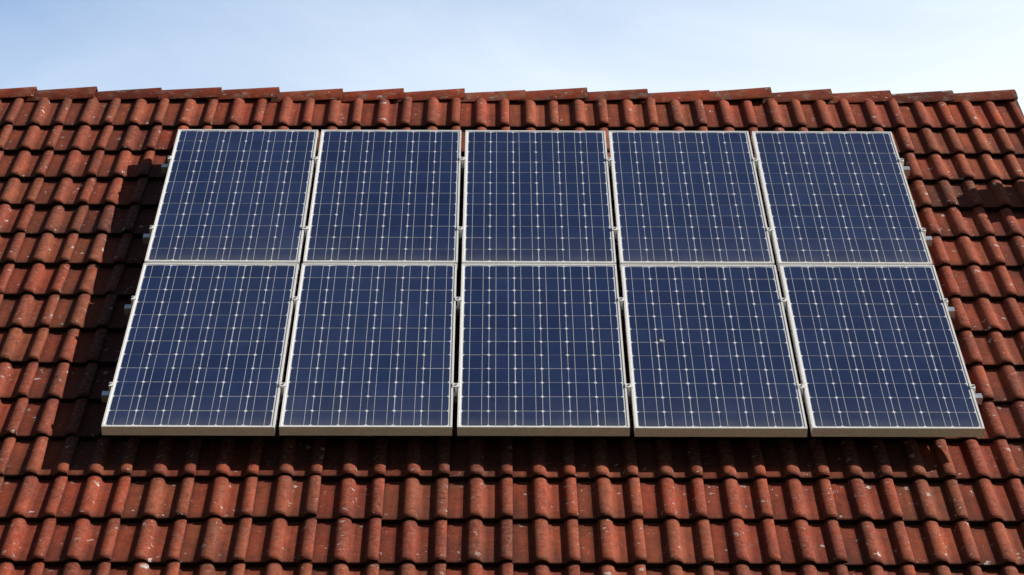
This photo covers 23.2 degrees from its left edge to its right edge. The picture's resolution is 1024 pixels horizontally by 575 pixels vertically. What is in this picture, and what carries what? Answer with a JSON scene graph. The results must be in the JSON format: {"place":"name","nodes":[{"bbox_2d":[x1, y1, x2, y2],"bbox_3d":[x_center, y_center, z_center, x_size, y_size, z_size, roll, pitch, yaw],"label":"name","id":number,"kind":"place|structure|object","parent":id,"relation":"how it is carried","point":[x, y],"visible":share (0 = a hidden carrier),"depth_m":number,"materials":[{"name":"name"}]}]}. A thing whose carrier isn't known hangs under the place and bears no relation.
{"place":"outdoors","nodes":[
{"label":"outdoors","id":0,"kind":"place"},
{"bbox_2d":[0,0,1023,114],"label":"sky","id":1,"kind":"structure","parent":0,"point":[657,46],"materials":[{"name":"blue"}]},
{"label":"house walls","id":2,"kind":"object","parent":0,"visible":0},
{"bbox_2d":[3,98,1023,117],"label":"roof deck","id":3,"kind":"structure","parent":2,"relation":"on","point":[201,100],"depth_m":15.24,"materials":[{"name":"grey"}]},
{"bbox_2d":[0,96,1023,574],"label":"roof tiles","id":4,"kind":"object","parent":3,"relation":"attached to","point":[80,198],"visible":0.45,"depth_m":11.76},
{"bbox_2d":[0,86,1017,103],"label":"ridge tiles","id":5,"kind":"object","parent":4,"relation":"on","point":[764,94],"visible":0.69,"depth_m":15.24,"materials":[{"name":"brown tile"}]},
{"bbox_2d":[101,156,982,404],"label":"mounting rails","id":6,"kind":"object","parent":4,"relation":"on","point":[628,386],"visible":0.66,"depth_m":12.75,"materials":[{"name":"metal"}]},
{"bbox_2d":[101,263,298,435],"bbox_3d":[-1.516,0.283,12.364,0.808,0.048,1.580,0,29,0],"label":"solar panel","id":7,"kind":"object","parent":6,"relation":"attached to","point":[204,349],"visible":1,"depth_m":12.26,"materials":[{"name":"glass"}]},
{"bbox_2d":[145,129,317,268],"bbox_3d":[-1.521,-0.504,13.760,0.808,0.050,1.580,0,29,0],"label":"solar panel","id":8,"kind":"object","parent":6,"relation":"attached to","point":[234,196],"visible":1,"depth_m":13.69,"materials":[{"name":"glass"}]},
{"bbox_2d":[279,263,456,435],"bbox_3d":[-0.689,0.284,12.371,0.808,0.049,1.580,0,29,0],"label":"solar panel","id":9,"kind":"object","parent":6,"relation":"attached to","point":[372,349],"visible":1,"depth_m":12.27,"materials":[{"name":"glass"}]},
{"bbox_2d":[303,130,460,269],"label":"solar panel","id":10,"kind":"object","parent":6,"relation":"attached to","point":[385,196],"visible":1,"depth_m":13.70,"materials":[{"name":"glass"}]},
{"bbox_2d":[462,130,615,263],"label":"solar panel","id":11,"kind":"object","parent":6,"relation":"attached to","point":[536,197],"visible":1,"depth_m":13.70,"materials":[{"name":"glass"}]},
{"bbox_2d":[457,264,629,435],"bbox_3d":[0.144,0.286,12.377,0.808,0.049,1.580,0,29,0],"label":"solar panel","id":12,"kind":"object","parent":6,"relation":"attached to","point":[541,352],"visible":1,"depth_m":12.28,"materials":[{"name":"glass"}]},
{"bbox_2d":[608,131,773,269],"bbox_3d":[0.967,-0.497,13.777,0.808,0.048,1.580,0,29,0],"label":"solar panel","id":13,"kind":"object","parent":6,"relation":"attached to","point":[687,198],"visible":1,"depth_m":13.71,"materials":[{"name":"glass"}]},
{"bbox_2d":[621,265,807,436],"bbox_3d":[0.976,0.291,12.379,0.808,0.048,1.580,0,29,0],"label":"solar panel","id":14,"kind":"object","parent":6,"relation":"attached to","point":[709,351],"visible":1,"depth_m":12.28,"materials":[{"name":"glass"}]},
{"bbox_2d":[751,131,932,270],"bbox_3d":[1.796,-0.494,13.782,0.808,0.048,1.580,0,29,0],"label":"solar panel","id":15,"kind":"object","parent":6,"relation":"attached to","point":[836,198],"visible":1,"depth_m":13.71,"materials":[{"name":"glass"}]},
{"bbox_2d":[779,265,984,436],"bbox_3d":[1.806,0.291,12.389,0.808,0.049,1.580,0,29,0],"label":"solar panel","id":16,"kind":"object","parent":6,"relation":"attached to","point":[877,351],"visible":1,"depth_m":12.29,"materials":[{"name":"glass"}]}
]}

